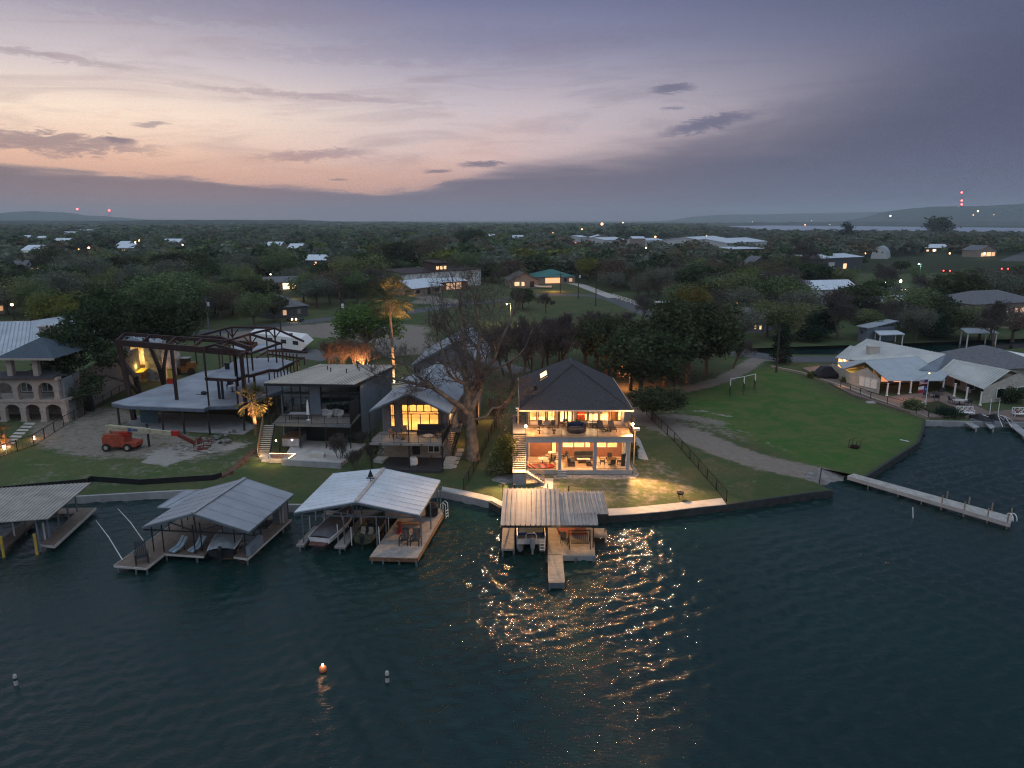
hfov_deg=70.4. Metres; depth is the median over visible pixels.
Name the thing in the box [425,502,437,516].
covered tube
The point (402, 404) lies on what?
window
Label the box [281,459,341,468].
terrace wall
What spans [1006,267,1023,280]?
bare tree
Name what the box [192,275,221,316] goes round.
tree
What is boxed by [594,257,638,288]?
tree
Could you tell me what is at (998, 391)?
window
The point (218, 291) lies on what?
tree
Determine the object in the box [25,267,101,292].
tree
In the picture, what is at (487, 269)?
tree
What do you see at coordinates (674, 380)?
tree
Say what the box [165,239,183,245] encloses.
distant house
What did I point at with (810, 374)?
shrub
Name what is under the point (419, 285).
pale wing
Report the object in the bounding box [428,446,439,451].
window
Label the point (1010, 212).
hill
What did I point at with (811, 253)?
bare tree
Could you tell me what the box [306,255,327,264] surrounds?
pale roof house
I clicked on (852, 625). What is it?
water
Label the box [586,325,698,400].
tree
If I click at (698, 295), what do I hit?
tree
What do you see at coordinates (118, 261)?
tree
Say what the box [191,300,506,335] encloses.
road
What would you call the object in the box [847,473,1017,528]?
pier
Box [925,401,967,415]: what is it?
lawn
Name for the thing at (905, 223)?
hillside
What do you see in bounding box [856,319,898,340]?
garden shed
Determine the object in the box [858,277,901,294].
tree
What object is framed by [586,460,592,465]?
armchair
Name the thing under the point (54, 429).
garden fence
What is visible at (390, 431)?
deck armchair
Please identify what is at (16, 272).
tree
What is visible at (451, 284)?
porch roof
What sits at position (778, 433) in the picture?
land
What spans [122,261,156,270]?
tree
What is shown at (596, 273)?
utility pole
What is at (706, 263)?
tree
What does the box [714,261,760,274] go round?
tree
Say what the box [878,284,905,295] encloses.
tree
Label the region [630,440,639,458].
shrub
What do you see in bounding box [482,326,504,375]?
bare tree
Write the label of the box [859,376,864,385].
window
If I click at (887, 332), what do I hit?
boat canopy
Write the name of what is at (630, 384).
tree
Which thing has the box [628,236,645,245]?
warehouse
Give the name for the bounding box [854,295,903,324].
canal house
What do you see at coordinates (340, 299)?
utility pole
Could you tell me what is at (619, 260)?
tree
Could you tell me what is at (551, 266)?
tree
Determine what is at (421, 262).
tree
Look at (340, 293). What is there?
tree
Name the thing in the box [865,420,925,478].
retaining wall
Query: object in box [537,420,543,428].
patio chair
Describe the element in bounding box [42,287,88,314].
tree
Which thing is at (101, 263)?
tree
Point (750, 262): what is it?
tree
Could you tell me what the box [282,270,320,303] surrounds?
tree
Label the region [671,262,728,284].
tree
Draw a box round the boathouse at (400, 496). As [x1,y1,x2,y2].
[293,468,443,565]
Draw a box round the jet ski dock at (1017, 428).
[965,399,1023,438]
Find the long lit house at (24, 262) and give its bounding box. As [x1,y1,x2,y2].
[12,260,35,268]
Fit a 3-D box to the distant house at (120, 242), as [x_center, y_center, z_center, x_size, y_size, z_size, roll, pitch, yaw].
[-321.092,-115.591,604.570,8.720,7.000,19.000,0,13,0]
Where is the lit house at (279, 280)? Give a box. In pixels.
[262,276,300,289]
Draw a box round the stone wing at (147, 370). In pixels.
[123,333,181,380]
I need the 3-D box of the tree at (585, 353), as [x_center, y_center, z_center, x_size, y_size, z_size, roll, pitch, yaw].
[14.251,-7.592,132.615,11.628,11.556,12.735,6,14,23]
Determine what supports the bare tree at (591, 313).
on the land
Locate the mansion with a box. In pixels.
[0,315,141,421]
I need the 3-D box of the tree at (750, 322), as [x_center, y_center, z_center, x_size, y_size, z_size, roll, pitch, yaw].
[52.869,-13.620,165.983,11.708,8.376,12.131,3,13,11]
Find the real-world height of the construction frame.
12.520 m
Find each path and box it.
[442,486,725,515]
[544,478,552,488]
[635,436,647,459]
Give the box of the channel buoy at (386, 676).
[385,671,388,682]
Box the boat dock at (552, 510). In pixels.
[500,484,608,589]
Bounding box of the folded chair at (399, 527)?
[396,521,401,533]
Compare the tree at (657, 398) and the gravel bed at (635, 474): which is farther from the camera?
the tree at (657, 398)
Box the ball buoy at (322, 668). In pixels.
[319,664,326,672]
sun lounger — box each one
[597,420,605,431]
[608,420,616,431]
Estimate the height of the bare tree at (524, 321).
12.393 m
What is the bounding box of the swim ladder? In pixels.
[440,503,448,516]
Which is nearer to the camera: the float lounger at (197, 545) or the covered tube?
the float lounger at (197, 545)
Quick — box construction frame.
[111,326,307,446]
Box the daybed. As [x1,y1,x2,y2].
[567,421,585,433]
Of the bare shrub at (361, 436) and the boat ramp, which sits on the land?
the bare shrub at (361, 436)
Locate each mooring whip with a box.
[96,521,122,559]
[118,509,142,539]
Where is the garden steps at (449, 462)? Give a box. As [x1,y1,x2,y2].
[443,456,456,468]
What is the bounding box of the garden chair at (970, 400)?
[964,398,972,405]
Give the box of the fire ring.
[848,438,860,448]
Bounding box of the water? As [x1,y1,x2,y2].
[0,339,1023,767]
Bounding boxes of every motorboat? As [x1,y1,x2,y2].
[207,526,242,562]
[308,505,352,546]
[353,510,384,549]
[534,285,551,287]
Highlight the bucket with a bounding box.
[224,362,229,369]
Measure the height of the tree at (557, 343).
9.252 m
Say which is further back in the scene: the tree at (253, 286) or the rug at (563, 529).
the tree at (253, 286)
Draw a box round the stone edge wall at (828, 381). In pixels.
[771,366,928,419]
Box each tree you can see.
[0,267,12,278]
[0,273,17,294]
[0,273,59,297]
[0,284,17,314]
[0,422,10,446]
[3,276,68,319]
[5,262,27,273]
[7,269,26,277]
[10,277,56,303]
[15,289,86,320]
[21,288,65,318]
[24,264,35,276]
[25,264,90,280]
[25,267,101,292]
[28,249,71,267]
[28,265,79,291]
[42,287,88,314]
[43,251,84,266]
[47,256,107,276]
[50,283,111,310]
[54,252,112,277]
[59,268,106,287]
[89,248,115,258]
[93,261,117,277]
[101,252,149,269]
[104,267,210,305]
[112,281,153,296]
[113,260,154,282]
[121,271,160,286]
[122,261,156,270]
[140,248,167,270]
[141,248,208,265]
[149,255,192,274]
[151,245,199,255]
[160,265,214,305]
[180,262,230,281]
[183,255,222,268]
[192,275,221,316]
[192,281,228,309]
[199,286,245,318]
[208,274,231,304]
[210,280,248,314]
[212,276,251,306]
[213,250,259,270]
[215,259,254,276]
[217,262,257,279]
[220,269,253,279]
[231,290,277,326]
[232,382,271,435]
[234,277,283,296]
[250,274,265,283]
[251,256,268,275]
[252,256,283,276]
[254,248,301,274]
[255,291,291,321]
[274,266,304,275]
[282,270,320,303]
[294,276,336,307]
[304,260,337,294]
[305,268,347,305]
[319,243,368,262]
[323,268,341,297]
[326,295,406,355]
[327,254,391,295]
[328,256,364,297]
[336,266,378,303]
[337,270,356,303]
[343,251,391,262]
[350,250,546,461]
[352,268,383,301]
[355,255,387,264]
[362,274,415,381]
[367,275,396,300]
[373,240,431,265]
[383,269,397,292]
[384,262,405,271]
[385,270,406,279]
[399,263,414,267]
[411,233,453,258]
[411,248,461,266]
[424,248,464,265]
[435,249,482,266]
[435,254,461,266]
[455,227,488,242]
[458,266,471,278]
[469,253,497,280]
[477,321,539,382]
[481,261,506,281]
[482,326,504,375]
[500,254,526,275]
[509,287,536,308]
[512,266,529,273]
[513,314,548,375]
[515,320,549,372]
[518,252,552,272]
[530,314,559,368]
[534,292,555,312]
[536,317,562,365]
[544,258,567,271]
[550,316,575,361]
[551,311,584,360]
[552,252,591,275]
[565,312,604,365]
[571,314,637,374]
[574,255,601,282]
[576,309,612,366]
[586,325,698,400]
[590,317,636,377]
[593,257,626,279]
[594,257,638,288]
[595,256,636,285]
[595,271,624,291]
[599,353,647,390]
[606,309,718,386]
[611,309,636,323]
[625,264,654,281]
[625,384,689,420]
[627,273,645,295]
[628,251,671,266]
[631,294,655,322]
[635,278,656,297]
[637,259,664,268]
[638,264,675,300]
[642,292,745,383]
[644,299,698,321]
[648,251,676,267]
[652,266,675,294]
[657,280,679,299]
[660,282,715,301]
[660,358,702,393]
[667,281,686,299]
[669,281,715,305]
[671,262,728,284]
[677,277,726,294]
[686,257,709,268]
[695,275,726,282]
[696,260,716,270]
[696,270,749,281]
[697,318,746,375]
[698,269,756,305]
[708,284,768,307]
[709,289,736,307]
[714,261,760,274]
[720,262,754,272]
[729,305,770,341]
[730,264,767,276]
[732,339,758,368]
[733,274,783,306]
[743,260,774,267]
[743,272,822,303]
[748,298,791,336]
[749,259,784,275]
[751,270,781,303]
[755,299,823,330]
[757,292,787,307]
[764,265,810,278]
[768,287,823,328]
[768,321,796,363]
[780,271,813,288]
[783,239,824,265]
[787,261,840,279]
[791,312,830,342]
[803,296,843,337]
[816,287,860,340]
[826,266,861,281]
[834,221,858,235]
[837,282,882,291]
[837,284,893,309]
[848,307,890,328]
[856,296,889,313]
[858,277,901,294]
[860,277,895,283]
[868,283,946,330]
[872,263,889,270]
[873,266,902,282]
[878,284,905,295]
[878,298,922,336]
[889,260,911,271]
[893,304,942,341]
[898,289,963,308]
[905,283,938,294]
[907,265,929,278]
[909,275,931,286]
[918,270,1001,294]
[919,304,954,339]
[920,216,960,233]
[925,305,978,336]
[957,305,1016,340]
[962,266,1023,293]
[975,299,1016,346]
[986,268,1023,293]
[1001,305,1023,342]
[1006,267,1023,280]
[1009,265,1023,276]
[1013,282,1023,295]
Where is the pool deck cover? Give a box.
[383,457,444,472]
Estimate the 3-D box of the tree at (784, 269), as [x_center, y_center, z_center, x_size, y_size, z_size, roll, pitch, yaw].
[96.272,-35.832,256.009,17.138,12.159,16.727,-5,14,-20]
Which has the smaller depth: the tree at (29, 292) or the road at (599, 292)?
the tree at (29, 292)
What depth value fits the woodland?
628.00 m
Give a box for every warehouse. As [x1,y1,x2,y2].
[568,235,586,241]
[582,237,625,244]
[588,234,606,237]
[626,238,661,245]
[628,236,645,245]
[664,236,722,244]
[692,237,766,247]
[719,246,764,252]
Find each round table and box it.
[423,434,432,439]
[537,457,547,462]
[952,399,965,404]
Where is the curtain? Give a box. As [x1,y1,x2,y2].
[608,412,618,419]
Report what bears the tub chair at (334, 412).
on the modern house at (320, 387)
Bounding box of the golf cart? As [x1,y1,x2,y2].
[814,365,838,378]
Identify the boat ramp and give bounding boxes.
[801,468,846,484]
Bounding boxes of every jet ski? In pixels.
[969,413,994,423]
[985,413,1010,423]
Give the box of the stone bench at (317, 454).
[310,451,324,457]
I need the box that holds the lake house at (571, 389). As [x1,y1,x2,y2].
[512,357,639,484]
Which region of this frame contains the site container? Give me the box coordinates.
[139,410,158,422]
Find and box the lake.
[731,225,1023,232]
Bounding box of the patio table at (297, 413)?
[288,412,308,419]
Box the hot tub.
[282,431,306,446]
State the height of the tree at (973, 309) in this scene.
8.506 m
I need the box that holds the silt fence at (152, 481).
[0,472,221,487]
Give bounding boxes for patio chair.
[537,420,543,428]
[549,456,555,464]
[560,531,567,544]
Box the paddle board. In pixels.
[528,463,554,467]
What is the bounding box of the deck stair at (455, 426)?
[441,420,461,455]
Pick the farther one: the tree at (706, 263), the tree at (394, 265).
the tree at (394, 265)
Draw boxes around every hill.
[0,211,145,220]
[629,212,881,221]
[836,203,1023,221]
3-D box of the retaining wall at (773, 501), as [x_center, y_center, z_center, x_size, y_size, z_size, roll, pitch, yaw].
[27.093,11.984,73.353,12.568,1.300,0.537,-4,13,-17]
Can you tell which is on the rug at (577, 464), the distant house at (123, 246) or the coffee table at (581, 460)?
the coffee table at (581, 460)
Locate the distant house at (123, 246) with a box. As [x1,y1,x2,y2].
[117,243,136,249]
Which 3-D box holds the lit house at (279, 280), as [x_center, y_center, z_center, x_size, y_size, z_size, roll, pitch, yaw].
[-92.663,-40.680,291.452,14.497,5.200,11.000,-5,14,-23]
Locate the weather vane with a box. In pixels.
[366,469,374,480]
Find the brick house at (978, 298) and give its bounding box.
[943,290,1023,328]
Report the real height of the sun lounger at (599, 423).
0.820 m
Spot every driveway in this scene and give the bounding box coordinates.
[259,348,347,360]
[415,296,465,300]
[472,358,534,373]
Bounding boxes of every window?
[21,383,32,391]
[41,383,53,391]
[281,386,308,392]
[282,393,310,412]
[320,386,359,392]
[320,393,360,412]
[390,404,394,426]
[401,404,438,411]
[402,413,438,430]
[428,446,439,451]
[545,278,559,282]
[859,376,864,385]
[864,377,870,387]
[870,378,877,388]
[953,379,959,385]
[966,383,974,389]
[995,388,1005,398]
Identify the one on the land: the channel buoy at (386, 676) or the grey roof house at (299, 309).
the grey roof house at (299, 309)
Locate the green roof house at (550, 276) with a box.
[528,269,576,283]
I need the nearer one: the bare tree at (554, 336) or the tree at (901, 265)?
the bare tree at (554, 336)
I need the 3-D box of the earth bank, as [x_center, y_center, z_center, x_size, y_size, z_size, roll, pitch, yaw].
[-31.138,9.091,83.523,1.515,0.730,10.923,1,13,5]
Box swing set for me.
[729,374,755,395]
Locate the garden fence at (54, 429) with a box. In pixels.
[0,384,123,456]
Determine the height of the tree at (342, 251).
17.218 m
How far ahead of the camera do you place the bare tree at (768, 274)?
214.52 m
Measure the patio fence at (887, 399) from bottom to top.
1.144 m
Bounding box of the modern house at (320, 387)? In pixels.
[257,364,396,455]
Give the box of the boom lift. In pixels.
[101,424,211,451]
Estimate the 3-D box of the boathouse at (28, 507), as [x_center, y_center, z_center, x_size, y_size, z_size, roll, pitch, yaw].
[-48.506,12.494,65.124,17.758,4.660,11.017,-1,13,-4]
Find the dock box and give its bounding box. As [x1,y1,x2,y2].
[245,534,263,555]
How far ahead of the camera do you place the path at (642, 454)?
87.50 m
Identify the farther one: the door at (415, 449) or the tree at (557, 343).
the tree at (557, 343)
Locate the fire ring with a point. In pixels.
(853, 446)
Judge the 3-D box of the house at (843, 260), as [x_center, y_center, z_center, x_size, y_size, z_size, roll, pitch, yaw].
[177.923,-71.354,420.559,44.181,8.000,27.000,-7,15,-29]
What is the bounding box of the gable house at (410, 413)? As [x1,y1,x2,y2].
[369,326,491,471]
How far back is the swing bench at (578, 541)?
62.17 m
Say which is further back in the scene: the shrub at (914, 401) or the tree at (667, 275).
the tree at (667, 275)
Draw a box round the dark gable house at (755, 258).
[738,255,765,264]
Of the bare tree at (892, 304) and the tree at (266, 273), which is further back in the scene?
the tree at (266, 273)
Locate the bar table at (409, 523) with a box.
[396,522,419,531]
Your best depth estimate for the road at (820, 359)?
150.47 m
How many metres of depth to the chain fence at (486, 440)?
86.91 m
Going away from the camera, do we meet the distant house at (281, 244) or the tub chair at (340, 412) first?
the tub chair at (340, 412)
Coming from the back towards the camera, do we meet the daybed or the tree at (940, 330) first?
the tree at (940, 330)
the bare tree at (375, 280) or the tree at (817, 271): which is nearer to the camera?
the bare tree at (375, 280)
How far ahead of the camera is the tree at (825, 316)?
170.73 m
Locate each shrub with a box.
[317,340,338,363]
[326,432,349,458]
[331,337,349,363]
[342,338,365,364]
[343,448,362,468]
[348,431,368,443]
[351,342,381,364]
[364,443,383,459]
[484,449,507,476]
[486,396,506,427]
[492,429,524,474]
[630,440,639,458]
[807,371,816,377]
[900,397,927,410]
[934,404,965,419]
[998,386,1023,403]
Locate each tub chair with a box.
[322,409,327,416]
[326,410,332,417]
[332,409,339,416]
[337,410,343,417]
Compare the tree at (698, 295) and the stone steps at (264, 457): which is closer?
the stone steps at (264, 457)
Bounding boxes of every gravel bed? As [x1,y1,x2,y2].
[491,474,543,486]
[553,464,638,479]
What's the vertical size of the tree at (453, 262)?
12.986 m
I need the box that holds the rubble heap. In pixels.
[202,429,235,443]
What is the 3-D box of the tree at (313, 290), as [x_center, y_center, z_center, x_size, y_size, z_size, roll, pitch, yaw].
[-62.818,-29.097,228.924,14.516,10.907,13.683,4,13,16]
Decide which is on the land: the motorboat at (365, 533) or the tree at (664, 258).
the tree at (664, 258)
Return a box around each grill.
[410,456,417,465]
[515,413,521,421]
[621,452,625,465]
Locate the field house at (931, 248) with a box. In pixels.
[920,244,948,252]
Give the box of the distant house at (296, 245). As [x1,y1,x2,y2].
[288,243,306,248]
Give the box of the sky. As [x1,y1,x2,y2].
[0,0,1023,220]
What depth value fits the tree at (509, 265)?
326.36 m
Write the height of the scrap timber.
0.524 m
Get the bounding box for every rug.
[557,528,586,534]
[562,459,592,467]
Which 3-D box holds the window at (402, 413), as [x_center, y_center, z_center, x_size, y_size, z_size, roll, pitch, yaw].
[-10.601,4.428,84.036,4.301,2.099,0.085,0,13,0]
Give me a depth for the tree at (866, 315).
171.15 m
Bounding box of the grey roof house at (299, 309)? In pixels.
[257,294,308,318]
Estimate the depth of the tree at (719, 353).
126.87 m
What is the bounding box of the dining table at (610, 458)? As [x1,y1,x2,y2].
[605,457,616,464]
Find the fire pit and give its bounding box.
[677,491,683,498]
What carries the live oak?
on the land
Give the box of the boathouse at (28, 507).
[0,482,96,557]
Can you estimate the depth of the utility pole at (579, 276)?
254.29 m
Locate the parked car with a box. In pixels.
[286,316,303,321]
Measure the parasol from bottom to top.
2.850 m
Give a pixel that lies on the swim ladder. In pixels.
(445, 509)
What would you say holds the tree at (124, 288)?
on the land
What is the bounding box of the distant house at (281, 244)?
[267,242,286,246]
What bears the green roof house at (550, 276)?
on the land
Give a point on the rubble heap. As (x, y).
(225, 440)
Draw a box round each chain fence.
[463,389,516,489]
[646,410,726,501]
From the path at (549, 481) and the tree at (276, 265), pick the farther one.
the tree at (276, 265)
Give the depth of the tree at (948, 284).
201.52 m
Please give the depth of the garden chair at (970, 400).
107.56 m
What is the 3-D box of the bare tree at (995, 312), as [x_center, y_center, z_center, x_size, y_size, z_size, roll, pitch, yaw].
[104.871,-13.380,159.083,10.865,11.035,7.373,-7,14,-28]
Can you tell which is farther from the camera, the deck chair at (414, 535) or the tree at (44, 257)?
the tree at (44, 257)
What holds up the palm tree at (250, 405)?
on the land
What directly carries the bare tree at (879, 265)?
on the land
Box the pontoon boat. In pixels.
[516,528,545,553]
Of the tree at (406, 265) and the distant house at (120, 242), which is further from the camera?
the distant house at (120, 242)
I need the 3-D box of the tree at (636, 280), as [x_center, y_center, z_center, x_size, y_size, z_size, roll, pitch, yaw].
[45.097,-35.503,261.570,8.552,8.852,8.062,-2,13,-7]
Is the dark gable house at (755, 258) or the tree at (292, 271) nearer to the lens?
the tree at (292, 271)
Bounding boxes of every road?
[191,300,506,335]
[548,294,837,362]
[567,283,620,297]
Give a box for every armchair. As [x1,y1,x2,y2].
[388,428,396,438]
[401,425,406,431]
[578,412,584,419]
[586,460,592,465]
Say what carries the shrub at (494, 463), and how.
on the land
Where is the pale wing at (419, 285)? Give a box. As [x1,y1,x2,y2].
[388,278,443,296]
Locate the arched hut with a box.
[870,246,890,258]
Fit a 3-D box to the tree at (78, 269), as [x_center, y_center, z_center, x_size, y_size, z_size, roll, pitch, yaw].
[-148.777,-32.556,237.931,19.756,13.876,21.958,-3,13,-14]
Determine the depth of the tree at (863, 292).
197.56 m
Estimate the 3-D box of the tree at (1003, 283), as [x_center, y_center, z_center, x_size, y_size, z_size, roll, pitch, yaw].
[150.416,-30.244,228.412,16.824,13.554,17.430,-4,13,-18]
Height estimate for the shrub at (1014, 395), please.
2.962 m
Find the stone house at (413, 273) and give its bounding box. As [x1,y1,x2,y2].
[384,265,481,287]
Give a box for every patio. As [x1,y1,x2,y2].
[284,440,365,465]
[373,456,387,463]
[377,445,443,457]
[802,364,1023,421]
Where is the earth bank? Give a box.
[218,445,261,478]
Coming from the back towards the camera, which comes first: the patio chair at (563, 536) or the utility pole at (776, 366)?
the utility pole at (776, 366)
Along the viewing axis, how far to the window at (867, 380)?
118.29 m
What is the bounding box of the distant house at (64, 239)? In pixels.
[54,238,74,240]
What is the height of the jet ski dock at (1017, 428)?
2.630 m
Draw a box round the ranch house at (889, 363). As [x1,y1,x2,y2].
[832,338,1023,405]
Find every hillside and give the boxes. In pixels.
[0,220,753,228]
[669,221,1023,224]
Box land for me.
[0,267,1023,508]
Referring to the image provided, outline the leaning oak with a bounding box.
[29,286,168,405]
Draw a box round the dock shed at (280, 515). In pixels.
[272,502,288,523]
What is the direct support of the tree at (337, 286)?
on the land
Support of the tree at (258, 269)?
on the land
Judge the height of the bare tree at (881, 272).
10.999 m
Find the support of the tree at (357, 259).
on the land
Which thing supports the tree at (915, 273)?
on the land
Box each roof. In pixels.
[432,277,467,290]
[1000,252,1023,260]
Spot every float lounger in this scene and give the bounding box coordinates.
[168,535,187,552]
[187,535,206,552]
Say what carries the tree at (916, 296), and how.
on the land
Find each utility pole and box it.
[201,296,209,330]
[274,301,282,329]
[335,296,344,332]
[578,270,581,298]
[593,272,599,305]
[775,326,780,372]
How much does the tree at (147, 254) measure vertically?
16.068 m
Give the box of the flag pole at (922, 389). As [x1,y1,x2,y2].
[918,372,929,406]
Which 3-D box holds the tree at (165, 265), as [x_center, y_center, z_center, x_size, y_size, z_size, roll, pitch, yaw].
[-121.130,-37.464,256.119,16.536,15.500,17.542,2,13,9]
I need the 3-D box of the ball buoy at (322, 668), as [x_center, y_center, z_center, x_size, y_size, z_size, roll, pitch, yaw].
[-11.989,18.006,45.968,0.500,0.630,0.487,0,13,0]
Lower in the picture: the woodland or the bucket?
the bucket
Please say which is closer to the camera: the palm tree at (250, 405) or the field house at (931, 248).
the palm tree at (250, 405)
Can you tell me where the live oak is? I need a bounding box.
[121,289,213,385]
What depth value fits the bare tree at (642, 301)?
194.66 m
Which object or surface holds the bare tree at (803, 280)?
on the land
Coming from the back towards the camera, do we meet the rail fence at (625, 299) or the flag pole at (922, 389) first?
the rail fence at (625, 299)
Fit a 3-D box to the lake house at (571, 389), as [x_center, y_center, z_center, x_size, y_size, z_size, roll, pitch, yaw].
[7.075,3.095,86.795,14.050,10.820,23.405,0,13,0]
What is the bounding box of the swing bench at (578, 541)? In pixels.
[568,530,590,549]
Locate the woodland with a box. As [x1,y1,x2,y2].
[0,223,1023,275]
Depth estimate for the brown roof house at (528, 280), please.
298.10 m
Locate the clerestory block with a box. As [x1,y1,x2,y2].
[422,260,448,270]
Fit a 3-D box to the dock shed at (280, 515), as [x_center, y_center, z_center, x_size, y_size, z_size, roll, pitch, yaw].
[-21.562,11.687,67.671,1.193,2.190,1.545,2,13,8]
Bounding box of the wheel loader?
[177,357,198,374]
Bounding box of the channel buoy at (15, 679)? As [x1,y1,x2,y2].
[13,674,17,685]
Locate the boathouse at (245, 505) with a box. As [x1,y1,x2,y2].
[113,477,293,574]
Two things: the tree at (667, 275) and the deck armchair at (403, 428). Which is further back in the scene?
the tree at (667, 275)
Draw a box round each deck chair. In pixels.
[133,540,148,565]
[398,527,409,545]
[409,528,420,546]
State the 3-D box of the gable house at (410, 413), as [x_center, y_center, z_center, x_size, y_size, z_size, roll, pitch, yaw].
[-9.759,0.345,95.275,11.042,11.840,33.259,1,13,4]
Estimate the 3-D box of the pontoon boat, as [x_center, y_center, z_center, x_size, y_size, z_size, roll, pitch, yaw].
[1.653,12.895,65.073,2.535,1.900,7.002,0,13,0]
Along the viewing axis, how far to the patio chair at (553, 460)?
81.33 m
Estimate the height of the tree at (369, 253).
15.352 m
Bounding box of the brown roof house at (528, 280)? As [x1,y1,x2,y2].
[504,270,539,287]
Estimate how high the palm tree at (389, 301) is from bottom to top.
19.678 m
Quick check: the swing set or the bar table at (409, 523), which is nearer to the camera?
the bar table at (409, 523)
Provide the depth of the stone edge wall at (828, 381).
119.28 m
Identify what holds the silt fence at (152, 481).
on the land
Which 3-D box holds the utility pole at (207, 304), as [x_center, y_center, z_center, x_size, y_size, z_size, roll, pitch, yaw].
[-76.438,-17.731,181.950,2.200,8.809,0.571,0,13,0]
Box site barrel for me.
[166,368,172,383]
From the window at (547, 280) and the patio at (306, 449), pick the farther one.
the window at (547, 280)
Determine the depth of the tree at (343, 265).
256.55 m
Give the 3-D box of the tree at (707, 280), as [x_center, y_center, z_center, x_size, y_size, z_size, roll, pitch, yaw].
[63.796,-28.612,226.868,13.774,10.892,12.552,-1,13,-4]
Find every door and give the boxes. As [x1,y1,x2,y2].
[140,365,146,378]
[279,506,283,522]
[412,446,419,454]
[559,412,564,423]
[566,412,572,421]
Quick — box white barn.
[21,245,43,252]
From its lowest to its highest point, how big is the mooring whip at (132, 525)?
2.688 m
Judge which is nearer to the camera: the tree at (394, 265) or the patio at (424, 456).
the patio at (424, 456)
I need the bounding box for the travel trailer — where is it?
[250,329,312,350]
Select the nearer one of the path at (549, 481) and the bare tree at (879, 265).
the path at (549, 481)
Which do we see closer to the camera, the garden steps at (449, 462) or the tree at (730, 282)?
the garden steps at (449, 462)
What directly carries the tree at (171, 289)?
on the land
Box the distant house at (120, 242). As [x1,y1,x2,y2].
[116,241,133,244]
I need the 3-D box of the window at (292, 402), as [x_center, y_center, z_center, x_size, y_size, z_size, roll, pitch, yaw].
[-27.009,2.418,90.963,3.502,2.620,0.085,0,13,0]
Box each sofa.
[417,424,443,433]
[567,454,574,465]
[574,451,592,460]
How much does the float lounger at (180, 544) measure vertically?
1.035 m
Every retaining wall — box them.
[68,489,200,503]
[288,490,490,511]
[489,501,727,523]
[726,490,833,511]
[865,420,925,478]
[925,420,1023,427]
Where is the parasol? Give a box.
[306,400,309,420]
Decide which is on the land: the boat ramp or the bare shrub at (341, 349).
the bare shrub at (341, 349)
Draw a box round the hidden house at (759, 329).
[731,306,772,333]
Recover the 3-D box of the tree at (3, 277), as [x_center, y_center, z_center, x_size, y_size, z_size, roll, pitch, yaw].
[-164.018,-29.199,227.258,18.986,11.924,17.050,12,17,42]
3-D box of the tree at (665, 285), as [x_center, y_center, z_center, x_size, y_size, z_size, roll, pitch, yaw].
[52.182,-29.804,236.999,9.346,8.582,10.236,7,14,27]
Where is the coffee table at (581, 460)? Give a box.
[577,458,589,462]
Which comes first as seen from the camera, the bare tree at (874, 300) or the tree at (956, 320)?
the tree at (956, 320)
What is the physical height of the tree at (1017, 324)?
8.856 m
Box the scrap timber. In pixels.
[172,441,229,453]
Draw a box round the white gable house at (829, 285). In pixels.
[800,279,853,303]
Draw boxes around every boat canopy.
[874,330,904,344]
[959,327,998,346]
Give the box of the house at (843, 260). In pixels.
[789,253,863,268]
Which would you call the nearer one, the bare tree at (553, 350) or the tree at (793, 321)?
the bare tree at (553, 350)
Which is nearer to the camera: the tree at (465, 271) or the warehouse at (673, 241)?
the tree at (465, 271)
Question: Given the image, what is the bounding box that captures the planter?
[269,451,295,462]
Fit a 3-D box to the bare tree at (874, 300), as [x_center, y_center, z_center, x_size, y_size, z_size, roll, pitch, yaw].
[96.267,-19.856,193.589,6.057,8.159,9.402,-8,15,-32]
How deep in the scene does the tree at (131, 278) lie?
200.69 m
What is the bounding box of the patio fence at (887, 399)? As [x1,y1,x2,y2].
[840,381,928,417]
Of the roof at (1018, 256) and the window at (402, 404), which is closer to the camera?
the window at (402, 404)
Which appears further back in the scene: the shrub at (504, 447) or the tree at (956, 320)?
the tree at (956, 320)
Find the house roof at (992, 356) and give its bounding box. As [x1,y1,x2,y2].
[938,345,1023,384]
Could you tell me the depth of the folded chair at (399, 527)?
65.27 m
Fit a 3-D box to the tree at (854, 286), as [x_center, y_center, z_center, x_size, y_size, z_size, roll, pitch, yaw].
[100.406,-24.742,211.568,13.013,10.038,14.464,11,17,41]
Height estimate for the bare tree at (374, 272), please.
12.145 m
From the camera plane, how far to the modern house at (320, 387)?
90.95 m
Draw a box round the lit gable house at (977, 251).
[961,245,996,256]
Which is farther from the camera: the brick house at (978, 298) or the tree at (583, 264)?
the tree at (583, 264)
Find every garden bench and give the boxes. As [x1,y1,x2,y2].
[956,406,974,413]
[1011,407,1023,416]
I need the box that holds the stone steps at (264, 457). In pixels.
[259,454,271,461]
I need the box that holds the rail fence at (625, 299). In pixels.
[613,294,652,309]

